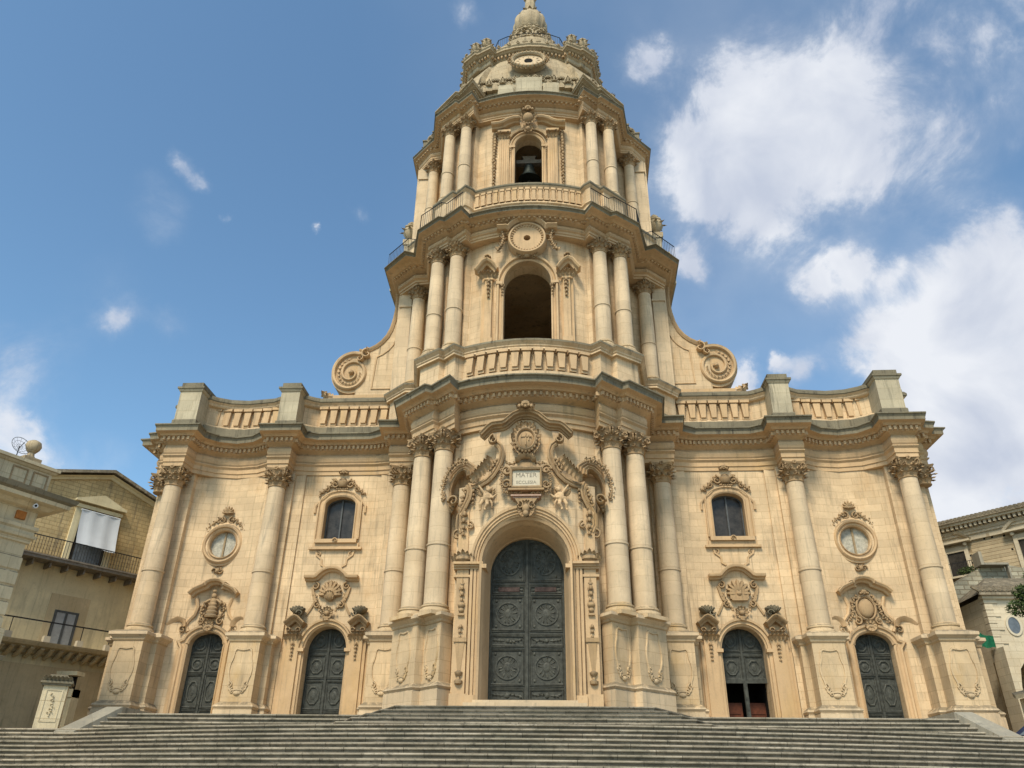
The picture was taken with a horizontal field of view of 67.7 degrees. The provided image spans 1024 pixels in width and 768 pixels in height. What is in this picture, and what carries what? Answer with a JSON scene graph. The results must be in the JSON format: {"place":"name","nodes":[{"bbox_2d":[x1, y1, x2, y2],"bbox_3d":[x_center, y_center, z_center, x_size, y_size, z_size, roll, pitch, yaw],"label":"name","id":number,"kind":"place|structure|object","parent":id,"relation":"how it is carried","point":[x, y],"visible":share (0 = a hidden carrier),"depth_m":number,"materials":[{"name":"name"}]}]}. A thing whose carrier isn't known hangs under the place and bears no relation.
{"place":"outdoors","nodes":[
{"label":"outdoors","id":0,"kind":"place"},
{"bbox_2d":[0,469,156,727],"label":"gabled house","id":1,"kind":"structure","parent":0,"point":[69,601],"depth_m":37.21,"materials":[{"name":"paint"}]},
{"bbox_2d":[48,609,79,645],"bbox_3d":[-21.587,11.800,36.612,0.100,1.730,1.140,-20,-35,33],"label":"window","id":2,"kind":"structure","parent":1,"relation":"in","point":[55,613],"depth_m":36.73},
{"bbox_2d":[61,496,126,567],"bbox_3d":[-21.326,7.489,38.978,0.300,3.710,2.620,-20,-35,33],"label":"window","id":3,"kind":"structure","parent":1,"relation":"in","point":[104,502],"depth_m":38.79,"materials":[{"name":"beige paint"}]},
{"bbox_2d":[76,509,120,552],"bbox_3d":[-21.012,7.471,38.763,0.319,1.865,2.060,-20,-35,33],"label":"white blind","id":4,"kind":"object","parent":1,"relation":"hanging from","point":[97,530],"visible":1,"depth_m":38.79,"materials":[{"name":"fabric"}]},
{"bbox_2d":[0,0,1023,521],"label":"sky","id":5,"kind":"structure","parent":0,"point":[218,194],"materials":[{"name":"blue"}]},
{"bbox_2d":[1016,726,1023,735],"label":"parked car","id":6,"kind":"object","parent":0,"point":[1020,732],"visible":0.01,"depth_m":26.43,"materials":[{"name":"blue metal"}]},
{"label":"ground","id":7,"kind":"structure","parent":0,"visible":0},
{"bbox_2d":[0,449,79,660],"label":"stone palace","id":8,"kind":"structure","parent":7,"relation":"on","point":[24,484],"depth_m":28.84,"materials":[{"name":"beige stone"}]},
{"bbox_2d":[14,510,26,519],"bbox_3d":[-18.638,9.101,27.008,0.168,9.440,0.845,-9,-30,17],"label":"junction box","id":9,"kind":"object","parent":8,"relation":"attached to","point":[20,514],"visible":1,"depth_m":28.94,"materials":[{"name":"orange plastic"}]},
{"bbox_2d":[12,437,29,454],"bbox_3d":[-19.345,2.530,30.036,0.341,0.982,0.783,-12,-31,22],"label":"satellite dish","id":10,"kind":"object","parent":8,"relation":"on","point":[19,447],"visible":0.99,"depth_m":30.07,"materials":[{"name":"metal"}]},
{"bbox_2d":[21,440,41,462],"bbox_3d":[-19.194,2.754,30.478,0.600,1.054,0.680,-15,-32,26],"label":"stone finial","id":11,"kind":"object","parent":8,"relation":"on","point":[34,447],"visible":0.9,"depth_m":30.38,"materials":[{"name":"beige stone"}]},
{"bbox_2d":[32,674,73,727],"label":"gate pier","id":12,"kind":"structure","parent":7,"relation":"on","point":[52,701],"depth_m":27.21,"materials":[{"name":"stone"}]},
{"bbox_2d":[56,671,84,727],"bbox_3d":[-17.613,14.060,29.035,0.850,5.850,0.550,-1,-29,3],"label":"stone gateway","id":13,"kind":"object","parent":7,"relation":"on","point":[69,710],"visible":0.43,"depth_m":29.82,"materials":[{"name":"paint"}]},
{"bbox_2d":[0,724,1023,767],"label":"wide steps","id":14,"kind":"structure","parent":7,"relation":"on","point":[417,746],"depth_m":21.62,"materials":[{"name":"stone"}]},
{"bbox_2d":[54,707,149,731],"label":"sloping wall","id":15,"kind":"structure","parent":14,"relation":"on","point":[94,718],"depth_m":26.96,"materials":[{"name":"stone"}]},
{"bbox_2d":[332,705,717,726],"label":"portal steps","id":16,"kind":"structure","parent":14,"relation":"on","point":[570,715],"depth_m":24.66,"materials":[{"name":"stone"}]},
{"bbox_2d":[92,713,985,734],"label":"steps","id":17,"kind":"structure","parent":14,"relation":"on","point":[948,726],"depth_m":26.03,"materials":[{"name":"stone"}]},
{"bbox_2d":[87,0,1008,729],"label":"baroque church","id":18,"kind":"structure","parent":14,"relation":"on","point":[539,450],"depth_m":34.64,"materials":[{"name":"stone"}]},
{"bbox_2d":[179,634,222,713],"bbox_3d":[-13.735,13.153,33.946,1.600,3.914,0.150,-1,-29,3],"label":"door","id":19,"kind":"structure","parent":18,"relation":"in","point":[199,687],"depth_m":34.01,"materials":[{"name":"grey metal"}]},
{"bbox_2d":[202,506,244,573],"bbox_3d":[-13.858,7.503,36.739,2.123,3.296,0.525,-1,-29,3],"label":"round window","id":20,"kind":"structure","parent":18,"relation":"in","point":[222,544],"depth_m":36.73,"materials":[{"name":"stone"}]},
{"bbox_2d":[300,629,345,714],"bbox_3d":[-8.224,12.951,33.684,1.860,4.144,0.150,-1,-29,3],"label":"door","id":21,"kind":"structure","parent":18,"relation":"in","point":[322,688],"depth_m":33.73,"materials":[{"name":"grey metal"}]},
{"bbox_2d":[308,470,366,566],"bbox_3d":[-8.292,6.438,36.678,2.542,4.828,0.771,-1,-29,3],"label":"window","id":22,"kind":"structure","parent":18,"relation":"in","point":[339,513],"depth_m":36.84,"materials":[{"name":"stone"}]},
{"bbox_2d":[488,540,566,699],"bbox_3d":[0.591,9.111,29.671,2.920,6.270,0.171,-1,-29,3],"label":"door","id":23,"kind":"structure","parent":18,"relation":"in","point":[527,652],"depth_m":29.53,"materials":[{"name":"grey metal"}]},
{"bbox_2d":[474,252,580,342],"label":"arched window","id":24,"kind":"structure","parent":18,"relation":"in","point":[567,292],"depth_m":36.44,"materials":[{"name":"stone"}]},
{"bbox_2d":[516,156,541,182],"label":"church bell","id":25,"kind":"object","parent":18,"relation":"hanging from","point":[529,164],"visible":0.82,"depth_m":42.66,"materials":[{"name":"grey metal"}]},
{"bbox_2d":[700,465,761,565],"bbox_3d":[10.117,6.103,35.619,2.542,4.828,0.771,-1,-29,3],"label":"window","id":26,"kind":"structure","parent":18,"relation":"in","point":[729,517],"depth_m":35.78,"materials":[{"name":"stone"}]},
{"bbox_2d":[728,703,742,716],"bbox_3d":[9.458,14.333,32.547,0.840,1.350,0.130,-1,-29,3],"label":"inner door","id":27,"kind":"structure","parent":18,"relation":"in","point":[735,709],"depth_m":32.67,"materials":[{"name":"red wood"}]},
{"bbox_2d":[722,629,766,716],"bbox_3d":[9.943,12.623,32.648,1.860,4.140,0.170,-1,-29,3],"label":"door","id":28,"kind":"structure","parent":18,"relation":"in","point":[743,659],"depth_m":32.97,"materials":[{"name":"grey metal"}]},
{"bbox_2d":[750,703,766,716],"bbox_3d":[10.486,14.314,32.488,0.840,1.350,0.130,-1,-29,3],"label":"inner door","id":29,"kind":"structure","parent":18,"relation":"in","point":[757,709],"depth_m":32.62,"materials":[{"name":"red wood"}]},
{"bbox_2d":[832,501,877,570],"bbox_3d":[15.688,6.965,35.039,2.123,3.296,0.525,-1,-29,3],"label":"round window","id":30,"kind":"structure","parent":18,"relation":"in","point":[854,538],"depth_m":35.03,"materials":[{"name":"stone"}]},
{"bbox_2d":[854,635,903,717],"bbox_3d":[15.451,12.621,32.266,1.600,3.914,0.150,-1,-29,3],"label":"door","id":31,"kind":"structure","parent":18,"relation":"in","point":[880,687],"depth_m":32.32,"materials":[{"name":"grey metal"}]},
{"bbox_2d":[978,633,995,647],"bbox_3d":[20.247,11.009,32.906,1.000,0.732,0.098,-1,-29,3],"label":"green netting","id":32,"kind":"object","parent":18,"relation":"attached to","point":[989,642],"visible":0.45,"depth_m":32.84,"materials":[{"name":"green fabric"}]},
{"bbox_2d":[925,712,1023,739],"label":"sloping wall","id":33,"kind":"structure","parent":14,"relation":"on","point":[988,727],"depth_m":25.23,"materials":[{"name":"stone"}]},
{"bbox_2d":[937,502,1023,582],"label":"rubble palace","id":34,"kind":"structure","parent":7,"relation":"on","point":[995,535],"depth_m":41.95,"materials":[{"name":"stone"}]},
{"bbox_2d":[941,532,972,576],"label":"window","id":35,"kind":"structure","parent":34,"relation":"in","point":[960,553],"depth_m":42.85,"materials":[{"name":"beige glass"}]},
{"bbox_2d":[957,565,976,574],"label":"balcony plants","id":36,"kind":"object","parent":34,"relation":"on","point":[966,570],"visible":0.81,"depth_m":41.67,"materials":[{"name":"green plant"}]},
{"bbox_2d":[1001,519,1023,567],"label":"window","id":37,"kind":"structure","parent":34,"relation":"in","point":[1018,539],"depth_m":40.78,"materials":[{"name":"beige stone"}]},
{"bbox_2d":[954,551,1023,607],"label":"rubble barn","id":38,"kind":"structure","parent":7,"relation":"on","point":[984,570],"depth_m":37.52,"materials":[{"name":"stone"}]},
{"bbox_2d":[958,578,1023,730],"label":"white house","id":39,"kind":"structure","parent":7,"relation":"on","point":[985,601],"depth_m":34.15,"materials":[{"name":"stone"}]},
{"bbox_2d":[1005,615,1022,635],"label":"oval window","id":40,"kind":"structure","parent":39,"relation":"in","point":[1014,626],"depth_m":33.72,"materials":[{"name":"blue glass"}]},
{"bbox_2d":[991,646,1023,732],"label":"arched outbuilding","id":41,"kind":"structure","parent":7,"relation":"on","point":[1008,661],"depth_m":31.88,"materials":[{"name":"stone"}]},
{"bbox_2d":[1005,570,1023,617],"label":"tree","id":42,"kind":"object","parent":7,"relation":"on","point":[1018,593],"visible":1,"depth_m":27.07,"materials":[{"name":"green plant"}]},
{"bbox_2d":[1012,690,1023,712],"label":"gabled outhouse","id":43,"kind":"structure","parent":7,"relation":"on","point":[1018,694],"depth_m":27.43,"materials":[{"name":"stone"}]}
]}

